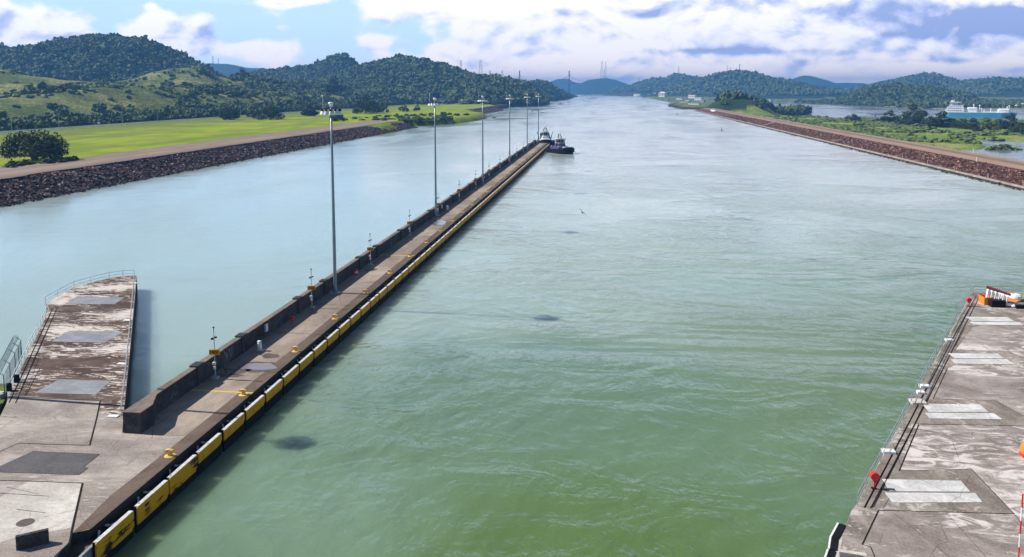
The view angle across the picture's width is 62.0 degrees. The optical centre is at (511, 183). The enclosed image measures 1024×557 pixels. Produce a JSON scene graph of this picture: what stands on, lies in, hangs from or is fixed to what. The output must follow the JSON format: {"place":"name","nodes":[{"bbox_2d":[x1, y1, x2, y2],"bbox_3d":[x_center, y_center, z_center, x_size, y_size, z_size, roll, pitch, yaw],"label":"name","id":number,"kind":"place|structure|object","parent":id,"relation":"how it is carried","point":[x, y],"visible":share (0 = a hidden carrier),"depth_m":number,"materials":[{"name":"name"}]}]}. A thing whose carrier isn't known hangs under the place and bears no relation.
{"place":"outdoors","nodes":[
{"label":"outdoors","id":0,"kind":"place"},
{"bbox_2d":[0,383,6,415],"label":"grass bank","id":1,"kind":"structure","parent":0,"point":[3,401],"depth_m":91.55,"materials":[{"name":"green plant"}]},
{"bbox_2d":[1,110,316,131],"bbox_3d":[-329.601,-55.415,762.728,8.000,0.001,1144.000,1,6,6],"label":"road","id":2,"kind":"structure","parent":0,"point":[120,123],"depth_m":706.16,"materials":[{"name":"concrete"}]},
{"bbox_2d":[0,109,343,133],"bbox_3d":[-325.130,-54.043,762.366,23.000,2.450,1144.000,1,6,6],"label":"road verge","id":3,"kind":"structure","parent":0,"point":[54,129],"depth_m":692.18,"materials":[{"name":"green plant"}]},
{"bbox_2d":[0,111,298,131],"bbox_3d":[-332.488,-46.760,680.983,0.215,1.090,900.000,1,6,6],"label":"guardrail","id":4,"kind":"object","parent":3,"relation":"on","point":[119,123],"visible":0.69,"depth_m":706.90,"materials":[{"name":"metal"}]},
{"bbox_2d":[0,121,395,178],"bbox_3d":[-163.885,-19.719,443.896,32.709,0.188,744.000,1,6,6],"label":"dirt road","id":5,"kind":"structure","parent":0,"point":[19,171],"depth_m":404.07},
{"bbox_2d":[0,122,413,206],"bbox_3d":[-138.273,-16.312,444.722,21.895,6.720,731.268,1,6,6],"label":"bank","id":6,"kind":"structure","parent":0,"point":[60,182],"depth_m":363.07,"materials":[{"name":"grey stone"}]},
{"bbox_2d":[0,122,417,206],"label":"boulder stone","id":7,"kind":"object","parent":6,"relation":"on","point":[15,199],"visible":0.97,"depth_m":344.08,"materials":[{"name":"grey stone"}]},
{"bbox_2d":[476,108,503,113],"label":"bank","id":8,"kind":"structure","parent":0,"point":[490,110],"depth_m":1375.99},
{"bbox_2d":[0,94,1023,556],"bbox_3d":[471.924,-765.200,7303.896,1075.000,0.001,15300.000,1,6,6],"label":"canal water","id":9,"kind":"structure","parent":0,"point":[692,334],"depth_m":128.60,"materials":[{"name":"green liquid"}]},
{"bbox_2d":[0,275,200,556],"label":"lock apron","id":10,"kind":"object","parent":9,"relation":"in","point":[77,465],"visible":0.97,"depth_m":79.06,"materials":[{"name":"concrete"}]},
{"bbox_2d":[0,335,21,395],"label":"wire fence","id":11,"kind":"object","parent":10,"relation":"on","point":[18,356],"visible":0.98,"depth_m":96.13,"materials":[{"name":"metal"}]},
{"bbox_2d":[16,518,34,526],"bbox_3d":[-36.257,25.227,63.478,1.240,0.025,1.240,1,6,6],"label":"manhole cover","id":12,"kind":"object","parent":10,"relation":"on","point":[25,522],"visible":1,"depth_m":63.45,"materials":[{"name":"metal"}]},
{"bbox_2d":[10,306,47,382],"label":"railing","id":13,"kind":"object","parent":10,"relation":"on","point":[35,330],"visible":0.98,"depth_m":106.01,"materials":[{"name":"metal"}]},
{"bbox_2d":[15,528,48,550],"bbox_3d":[-33.877,25.097,60.188,2.042,1.000,0.350,-4,7,-30],"label":"barrier block","id":14,"kind":"object","parent":10,"relation":"on","point":[32,539],"depth_m":60.04,"materials":[{"name":"concrete"}]},
{"bbox_2d":[69,540,94,556],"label":"ledge","id":15,"kind":"object","parent":10,"relation":"on","point":[77,550],"visible":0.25,"depth_m":61.58,"materials":[{"name":"concrete"}]},
{"bbox_2d":[78,544,92,556],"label":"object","id":16,"kind":"structure","parent":15,"relation":"attached to","point":[88,552],"depth_m":61.04,"materials":[{"name":"white"}]},
{"bbox_2d":[45,270,130,303],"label":"railing","id":17,"kind":"object","parent":10,"relation":"on","point":[85,281],"visible":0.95,"depth_m":141.01,"materials":[{"name":"metal"}]},
{"bbox_2d":[92,510,133,556],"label":"fender panel","id":18,"kind":"object","parent":10,"relation":"attached to","point":[114,538],"visible":0.97,"depth_m":63.71,"materials":[{"name":"yellow rubber"}]},
{"bbox_2d":[120,271,134,415],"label":"railing","id":19,"kind":"object","parent":10,"relation":"on","point":[123,388],"visible":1,"depth_m":102.51,"materials":[{"name":"metal"}]},
{"bbox_2d":[132,480,168,532],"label":"fender panel","id":20,"kind":"object","parent":10,"relation":"attached to","point":[149,506],"visible":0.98,"depth_m":68.61,"materials":[{"name":"yellow plastic"}]},
{"bbox_2d":[164,448,175,457],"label":"mooring bollard","id":21,"kind":"object","parent":10,"relation":"on","point":[170,454],"visible":1,"depth_m":74.83,"materials":[{"name":"yellow metal"}]},
{"bbox_2d":[166,454,197,502],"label":"fender panel","id":22,"kind":"object","parent":10,"relation":"attached to","point":[181,477],"visible":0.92,"depth_m":73.68,"materials":[{"name":"yellow rubber"}]},
{"bbox_2d":[122,140,547,446],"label":"approach pier","id":23,"kind":"structure","parent":9,"relation":"in","point":[176,406],"depth_m":111.07,"materials":[{"name":"concrete"}]},
{"bbox_2d":[194,433,221,475],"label":"fender panel","id":24,"kind":"object","parent":23,"relation":"attached to","point":[208,453],"visible":0.93,"depth_m":78.56,"materials":[{"name":"yellow paint"}]},
{"bbox_2d":[209,326,219,379],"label":"distance marker","id":25,"kind":"object","parent":23,"relation":"on","point":[214,351],"visible":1,"depth_m":94.85,"materials":[{"name":"metal"}]},
{"bbox_2d":[220,413,244,451],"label":"fender panel","id":26,"kind":"object","parent":23,"relation":"attached to","point":[232,431],"visible":0.97,"depth_m":83.57,"materials":[{"name":"plastic"}]},
{"bbox_2d":[229,368,249,374],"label":"damp patch","id":27,"kind":"object","parent":23,"relation":"on","point":[236,371],"visible":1,"depth_m":97.60,"materials":[{"name":"concrete"}]},
{"bbox_2d":[243,395,264,430],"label":"fender panel","id":28,"kind":"object","parent":23,"relation":"attached to","point":[254,411],"visible":0.96,"depth_m":88.58,"materials":[{"name":"plastic"}]},
{"bbox_2d":[237,363,276,369],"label":"puddle","id":29,"kind":"object","parent":23,"relation":"on","point":[259,366],"visible":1,"depth_m":99.35,"materials":[{"name":"grey liquid"}]},
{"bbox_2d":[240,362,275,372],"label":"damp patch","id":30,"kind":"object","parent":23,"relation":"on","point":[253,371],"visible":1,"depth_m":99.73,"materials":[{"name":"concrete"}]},
{"bbox_2d":[262,353,278,357],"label":"damp patch","id":31,"kind":"object","parent":23,"relation":"on","point":[268,355],"visible":1,"depth_m":103.49,"materials":[{"name":"concrete"}]},
{"bbox_2d":[263,379,282,411],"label":"fender panel","id":32,"kind":"object","parent":23,"relation":"attached to","point":[273,394],"visible":0.94,"depth_m":93.60,"materials":[{"name":"plastic"}]},
{"bbox_2d":[281,365,298,395],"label":"fender panel","id":33,"kind":"object","parent":23,"relation":"attached to","point":[290,379],"visible":0.96,"depth_m":98.58,"materials":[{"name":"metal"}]},
{"bbox_2d":[297,352,313,380],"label":"fender panel","id":34,"kind":"object","parent":23,"relation":"attached to","point":[305,363],"visible":0.94,"depth_m":103.70,"materials":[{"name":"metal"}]},
{"bbox_2d":[307,268,315,308],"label":"distance marker","id":35,"kind":"object","parent":23,"relation":"on","point":[311,287],"visible":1,"depth_m":125.78,"materials":[{"name":"metal"}]},
{"bbox_2d":[311,340,326,366],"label":"fender panel","id":36,"kind":"object","parent":23,"relation":"attached to","point":[319,350],"visible":0.93,"depth_m":108.71,"materials":[{"name":"metal"}]},
{"bbox_2d":[320,95,341,293],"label":"light mast","id":37,"kind":"object","parent":23,"relation":"on","point":[330,113],"visible":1,"depth_m":133.77,"materials":[{"name":"metal"}]},
{"bbox_2d":[325,329,338,354],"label":"fender panel","id":38,"kind":"object","parent":23,"relation":"attached to","point":[332,341],"visible":0.95,"depth_m":113.81,"materials":[{"name":"metal"}]},
{"bbox_2d":[337,319,349,342],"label":"fender panel","id":39,"kind":"object","parent":23,"relation":"attached to","point":[344,330],"visible":0.93,"depth_m":118.56,"materials":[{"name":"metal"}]},
{"bbox_2d":[348,310,360,332],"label":"fender panel","id":40,"kind":"object","parent":23,"relation":"attached to","point":[354,321],"visible":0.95,"depth_m":123.67,"materials":[{"name":"metal"}]},
{"bbox_2d":[358,302,369,322],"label":"fender panel","id":41,"kind":"object","parent":23,"relation":"attached to","point":[365,311],"visible":0.9,"depth_m":128.74,"materials":[{"name":"metal"}]},
{"bbox_2d":[367,294,378,314],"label":"fender panel","id":42,"kind":"object","parent":23,"relation":"attached to","point":[374,300],"visible":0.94,"depth_m":133.67,"materials":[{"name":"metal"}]},
{"bbox_2d":[376,287,386,305],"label":"fender panel","id":43,"kind":"object","parent":23,"relation":"attached to","point":[382,293],"visible":0.91,"depth_m":138.89,"materials":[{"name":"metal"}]},
{"bbox_2d":[384,280,394,298],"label":"fender panel","id":44,"kind":"object","parent":23,"relation":"attached to","point":[390,288],"visible":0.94,"depth_m":143.94,"materials":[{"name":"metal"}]},
{"bbox_2d":[392,274,401,291],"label":"fender panel","id":45,"kind":"object","parent":23,"relation":"attached to","point":[398,279],"visible":0.85,"depth_m":148.85,"materials":[{"name":"metal"}]},
{"bbox_2d":[399,268,408,284],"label":"fender panel","id":46,"kind":"object","parent":23,"relation":"attached to","point":[404,273],"visible":0.89,"depth_m":153.80,"materials":[{"name":"rubber"}]},
{"bbox_2d":[406,262,414,278],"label":"fender panel","id":47,"kind":"object","parent":23,"relation":"attached to","point":[411,267],"visible":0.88,"depth_m":158.63,"materials":[{"name":"rubber"}]},
{"bbox_2d":[412,257,420,272],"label":"fender panel","id":48,"kind":"object","parent":23,"relation":"attached to","point":[417,261],"visible":0.78,"depth_m":163.97,"materials":[{"name":"metal"}]},
{"bbox_2d":[418,252,425,266],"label":"fender panel","id":49,"kind":"object","parent":23,"relation":"attached to","point":[423,259],"visible":0.77,"depth_m":168.87,"materials":[{"name":"metal"}]},
{"bbox_2d":[428,93,441,218],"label":"light mast","id":50,"kind":"object","parent":23,"relation":"on","point":[434,105],"visible":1,"depth_m":212.13,"materials":[{"name":"metal"}]},
{"bbox_2d":[478,96,487,183],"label":"light mast","id":51,"kind":"object","parent":23,"relation":"on","point":[482,100],"visible":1,"depth_m":291.79,"materials":[{"name":"metal"}]},
{"bbox_2d":[506,92,513,163],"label":"light mast","id":52,"kind":"object","parent":23,"relation":"on","point":[509,98],"visible":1,"depth_m":370.31,"materials":[{"name":"metal"}]},
{"bbox_2d":[536,126,552,146],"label":"tugboat","id":53,"kind":"object","parent":9,"relation":"on","point":[544,137],"visible":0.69,"depth_m":535.31,"materials":[{"name":"white metal"}]},
{"bbox_2d":[545,132,574,153],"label":"tugboat","id":54,"kind":"object","parent":9,"relation":"on","point":[558,146],"visible":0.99,"depth_m":471.88,"materials":[{"name":"black metal"}]},
{"bbox_2d":[736,121,1023,189],"bbox_3d":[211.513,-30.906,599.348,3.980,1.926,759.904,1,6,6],"label":"boulder stone","id":55,"kind":"object","parent":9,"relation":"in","point":[978,179],"visible":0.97,"depth_m":378.25,"materials":[{"name":"stone"}]},
{"bbox_2d":[0,41,1023,174],"bbox_3d":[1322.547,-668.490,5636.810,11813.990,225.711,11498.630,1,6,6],"label":"hills","id":56,"kind":"structure","parent":0,"point":[88,142],"depth_m":965.55,"materials":[{"name":"green plant"}]},
{"bbox_2d":[0,127,69,160],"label":"tree","id":57,"kind":"object","parent":56,"relation":"on","point":[47,146],"visible":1,"depth_m":347.25,"materials":[{"name":"green plant"}]},
{"bbox_2d":[2,155,78,167],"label":"shrub","id":58,"kind":"object","parent":56,"relation":"on","point":[49,160],"visible":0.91,"depth_m":337.48,"materials":[{"name":"green plant"}]},
{"bbox_2d":[0,66,355,123],"bbox_3d":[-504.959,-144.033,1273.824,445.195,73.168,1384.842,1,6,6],"label":"slope shrub","id":59,"kind":"object","parent":56,"relation":"on","point":[130,108],"visible":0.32,"depth_m":1073.91,"materials":[{"name":"green plant"}]},
{"bbox_2d":[0,32,389,84],"bbox_3d":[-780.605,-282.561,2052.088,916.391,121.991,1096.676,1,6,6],"label":"hill wood","id":60,"kind":"object","parent":56,"relation":"on","point":[25,61],"visible":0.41,"depth_m":1660.08,"materials":[{"name":"green plant"}]},
{"bbox_2d":[3,67,393,127],"bbox_3d":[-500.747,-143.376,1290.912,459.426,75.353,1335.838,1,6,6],"label":"scattered thicket","id":61,"kind":"object","parent":56,"relation":"on","point":[266,83],"visible":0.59,"depth_m":1185.32,"materials":[{"name":"green plant"}]},
{"bbox_2d":[0,88,412,130],"bbox_3d":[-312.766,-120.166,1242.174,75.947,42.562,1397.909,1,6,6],"label":"roadside thicket","id":62,"kind":"object","parent":56,"relation":"on","point":[83,119],"visible":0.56,"depth_m":829.13,"materials":[{"name":"green plant"}]},
{"bbox_2d":[218,107,239,119],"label":"tree","id":63,"kind":"object","parent":56,"relation":"on","point":[229,114],"visible":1,"depth_m":853.78,"materials":[{"name":"green plant"}]},
{"bbox_2d":[245,110,262,117],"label":"tree","id":64,"kind":"object","parent":56,"relation":"on","point":[256,113],"visible":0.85,"depth_m":893.70,"materials":[{"name":"green plant"}]},
{"bbox_2d":[257,104,285,119],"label":"tree","id":65,"kind":"object","parent":56,"relation":"on","point":[268,114],"visible":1,"depth_m":854.14,"materials":[{"name":"green plant"}]},
{"bbox_2d":[0,32,560,105],"bbox_3d":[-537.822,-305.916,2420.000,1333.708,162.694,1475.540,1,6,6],"label":"hill wood","id":66,"kind":"object","parent":56,"relation":"on","point":[455,84],"visible":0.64,"depth_m":1974.91,"materials":[{"name":"green plant"}]},
{"bbox_2d":[300,103,319,115],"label":"tree","id":67,"kind":"object","parent":56,"relation":"on","point":[310,111],"visible":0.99,"depth_m":967.26,"materials":[{"name":"green plant"}]},
{"bbox_2d":[324,76,343,91],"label":"tree","id":68,"kind":"object","parent":56,"relation":"on","point":[335,86],"visible":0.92,"depth_m":1631.01,"materials":[{"name":"green plant"}]},
{"bbox_2d":[329,112,344,120],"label":"tree","id":69,"kind":"object","parent":56,"relation":"on","point":[337,117],"visible":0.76,"depth_m":807.08,"materials":[{"name":"green plant"}]},
{"bbox_2d":[352,94,380,113],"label":"tree","id":70,"kind":"object","parent":56,"relation":"on","point":[365,105],"visible":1,"depth_m":1083.55,"materials":[{"name":"green plant"}]},
{"bbox_2d":[345,112,468,124],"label":"shore shrub","id":71,"kind":"object","parent":56,"relation":"on","point":[407,119],"visible":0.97,"depth_m":874.88,"materials":[{"name":"green plant"}]},
{"bbox_2d":[527,79,573,99],"bbox_3d":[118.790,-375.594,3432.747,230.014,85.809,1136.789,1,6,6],"label":"headland wood","id":72,"kind":"object","parent":56,"relation":"on","point":[563,93],"visible":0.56,"depth_m":3091.14,"materials":[{"name":"green plant"}]},
{"bbox_2d":[609,73,909,92],"bbox_3d":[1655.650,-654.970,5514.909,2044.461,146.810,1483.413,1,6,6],"label":"wood","id":73,"kind":"object","parent":56,"relation":"on","point":[652,83],"visible":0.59,"depth_m":5639.70,"materials":[{"name":"green plant"}]},
{"bbox_2d":[708,89,812,115],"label":"hillock wood","id":74,"kind":"object","parent":56,"relation":"on","point":[786,110],"visible":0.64,"depth_m":1545.30,"materials":[{"name":"green plant"}]},
{"bbox_2d":[649,69,1023,95],"bbox_3d":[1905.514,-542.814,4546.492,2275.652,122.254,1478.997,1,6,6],"label":"wood","id":75,"kind":"object","parent":56,"relation":"on","point":[999,83],"visible":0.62,"depth_m":4272.02,"materials":[{"name":"green plant"}]},
{"bbox_2d":[844,114,862,120],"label":"tree","id":76,"kind":"object","parent":56,"relation":"on","point":[853,117],"visible":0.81,"depth_m":1213.52,"materials":[{"name":"green plant"}]},
{"bbox_2d":[875,110,898,121],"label":"tree","id":77,"kind":"object","parent":56,"relation":"on","point":[887,118],"visible":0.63,"depth_m":1153.35,"materials":[{"name":"green plant"}]},
{"bbox_2d":[756,115,1023,145],"bbox_3d":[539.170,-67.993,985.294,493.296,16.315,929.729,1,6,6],"label":"marsh shrub","id":78,"kind":"object","parent":56,"relation":"on","point":[954,137],"visible":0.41,"depth_m":916.88,"materials":[{"name":"green plant"}]},
{"bbox_2d":[766,81,1023,107],"bbox_3d":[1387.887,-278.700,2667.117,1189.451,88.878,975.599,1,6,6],"label":"lake shore wood","id":79,"kind":"object","parent":56,"relation":"on","point":[924,95],"visible":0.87,"depth_m":2585.53,"materials":[{"name":"green plant"}]},
{"bbox_2d":[894,103,928,124],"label":"tree","id":80,"kind":"object","parent":56,"relation":"on","point":[917,116],"visible":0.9,"depth_m":1075.21,"materials":[{"name":"green plant"}]},
{"bbox_2d":[919,116,941,127],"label":"tree","id":81,"kind":"object","parent":56,"relation":"on","point":[931,121],"visible":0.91,"depth_m":1024.89,"materials":[{"name":"green plant"}]},
{"bbox_2d":[934,111,955,126],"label":"tree","id":82,"kind":"object","parent":56,"relation":"on","point":[945,122],"visible":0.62,"depth_m":1036.92,"materials":[{"name":"green plant"}]},
{"bbox_2d":[949,119,966,127],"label":"tree","id":83,"kind":"object","parent":56,"relation":"on","point":[958,124],"visible":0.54,"depth_m":1009.62,"materials":[{"name":"green plant"}]},
{"bbox_2d":[958,118,981,128],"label":"tree","id":84,"kind":"object","parent":56,"relation":"on","point":[970,125],"visible":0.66,"depth_m":985.47,"materials":[{"name":"green plant"}]},
{"bbox_2d":[975,117,1001,130],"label":"tree","id":85,"kind":"object","parent":56,"relation":"on","point":[990,125],"visible":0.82,"depth_m":924.76,"materials":[{"name":"green plant"}]},
{"bbox_2d":[997,113,1017,128],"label":"tree","id":86,"kind":"object","parent":56,"relation":"on","point":[1007,124],"visible":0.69,"depth_m":973.86,"materials":[{"name":"green plant"}]},
{"bbox_2d":[1006,122,1023,133],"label":"tree","id":87,"kind":"object","parent":56,"relation":"on","point":[1018,127],"visible":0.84,"depth_m":866.42,"materials":[{"name":"green plant"}]},
{"bbox_2d":[0,0,1023,84],"label":"sky","id":88,"kind":"structure","parent":0,"point":[836,41],"materials":[{"name":"blue"}]},
{"bbox_2d":[696,108,1023,185],"bbox_3d":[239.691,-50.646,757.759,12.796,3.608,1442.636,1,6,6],"label":"dike slope","id":89,"kind":"structure","parent":0,"point":[918,155],"depth_m":433.21,"materials":[{"name":"stone"}]},
{"bbox_2d":[728,115,1023,184],"bbox_3d":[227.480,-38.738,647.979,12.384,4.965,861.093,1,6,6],"label":"boulder stone","id":90,"kind":"object","parent":89,"relation":"on","point":[922,152],"visible":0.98,"depth_m":436.57,"materials":[{"name":"stone"}]},
{"bbox_2d":[696,111,1023,189],"bbox_3d":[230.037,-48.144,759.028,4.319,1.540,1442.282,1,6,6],"label":"dike toe","id":91,"kind":"object","parent":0,"point":[886,156],"visible":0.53,"depth_m":424.51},
{"bbox_2d":[694,110,1023,187],"bbox_3d":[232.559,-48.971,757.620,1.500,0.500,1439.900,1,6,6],"label":"kerb","id":92,"kind":"structure","parent":91,"relation":"on","point":[1003,182],"depth_m":417.20,"materials":[{"name":"concrete"}]},
{"bbox_2d":[703,108,1023,169],"bbox_3d":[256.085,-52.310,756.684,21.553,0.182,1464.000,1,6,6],"label":"dike road","id":93,"kind":"structure","parent":0,"point":[1005,162],"depth_m":483.03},
{"bbox_2d":[773,102,1023,160],"bbox_3d":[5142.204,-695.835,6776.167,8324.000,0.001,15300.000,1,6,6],"label":"lake water","id":94,"kind":"structure","parent":0,"point":[835,111],"depth_m":1719.89,"materials":[{"name":"liquid"}]},
{"bbox_2d":[945,100,1017,117],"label":"gas carrier","id":95,"kind":"object","parent":94,"relation":"on","point":[954,109],"visible":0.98,"depth_m":1459.24,"materials":[{"name":"white metal"}]},
{"bbox_2d":[984,144,1022,149],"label":"islet shrub","id":96,"kind":"object","parent":94,"relation":"in","point":[1002,146],"visible":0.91,"depth_m":664.45,"materials":[{"name":"green plant"}]},
{"bbox_2d":[835,292,1023,556],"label":"quay","id":97,"kind":"structure","parent":0,"point":[950,482],"depth_m":73.74,"materials":[{"name":"concrete"}]},
{"bbox_2d":[824,549,835,556],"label":"corner fender","id":98,"kind":"object","parent":97,"relation":"attached to","point":[830,553],"visible":1,"depth_m":59.10,"materials":[{"name":"black rubber"}]},
{"bbox_2d":[828,522,845,550],"bbox_3d":[23.347,26.955,61.591,0.768,3.200,4.130,4,7,29],"label":"corner fender","id":99,"kind":"object","parent":97,"relation":"attached to","point":[836,533],"visible":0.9,"depth_m":61.35,"materials":[{"name":"black rubber"}]},
{"bbox_2d":[869,471,879,489],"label":"lifebuoy cabinet","id":100,"kind":"object","parent":97,"relation":"on","point":[874,476],"visible":1,"depth_m":68.60,"materials":[{"name":"red paint"}]},
{"bbox_2d":[881,448,895,454],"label":"valve box","id":101,"kind":"object","parent":97,"relation":"on","point":[889,451],"visible":0.88,"depth_m":75.43,"materials":[{"name":"white paint"}]},
{"bbox_2d":[856,286,972,505],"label":"railing","id":102,"kind":"object","parent":97,"relation":"on","point":[936,348],"visible":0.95,"depth_m":85.53,"materials":[{"name":"metal"}]},
{"bbox_2d":[908,398,926,404],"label":"concrete pad","id":103,"kind":"object","parent":97,"relation":"on","point":[916,401],"visible":0.93,"depth_m":87.57,"materials":[{"name":"white concrete"}]},
{"bbox_2d":[988,299,1005,307],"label":"black box","id":104,"kind":"object","parent":97,"relation":"on","point":[998,303],"visible":1,"depth_m":126.38,"materials":[{"name":"plastic"}]},
{"bbox_2d":[985,286,1010,304],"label":"barrier","id":105,"kind":"object","parent":104,"relation":"on","point":[995,290],"visible":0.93,"depth_m":127.56,"materials":[{"name":"white paint"}]},
{"bbox_2d":[1009,293,1022,300],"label":"bundle","id":106,"kind":"object","parent":97,"relation":"on","point":[1016,296],"visible":0.63,"depth_m":129.85,"materials":[{"name":"white paint"}]},
{"bbox_2d":[1018,494,1023,556],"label":"striped pole","id":107,"kind":"object","parent":97,"relation":"on","point":[1020,525],"visible":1,"depth_m":56.44,"materials":[{"name":"metal"}]},
{"bbox_2d":[978,294,992,304],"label":"open crate","id":108,"kind":"object","parent":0,"point":[982,299],"visible":0.77,"depth_m":128.42,"materials":[{"name":"orange paint"}]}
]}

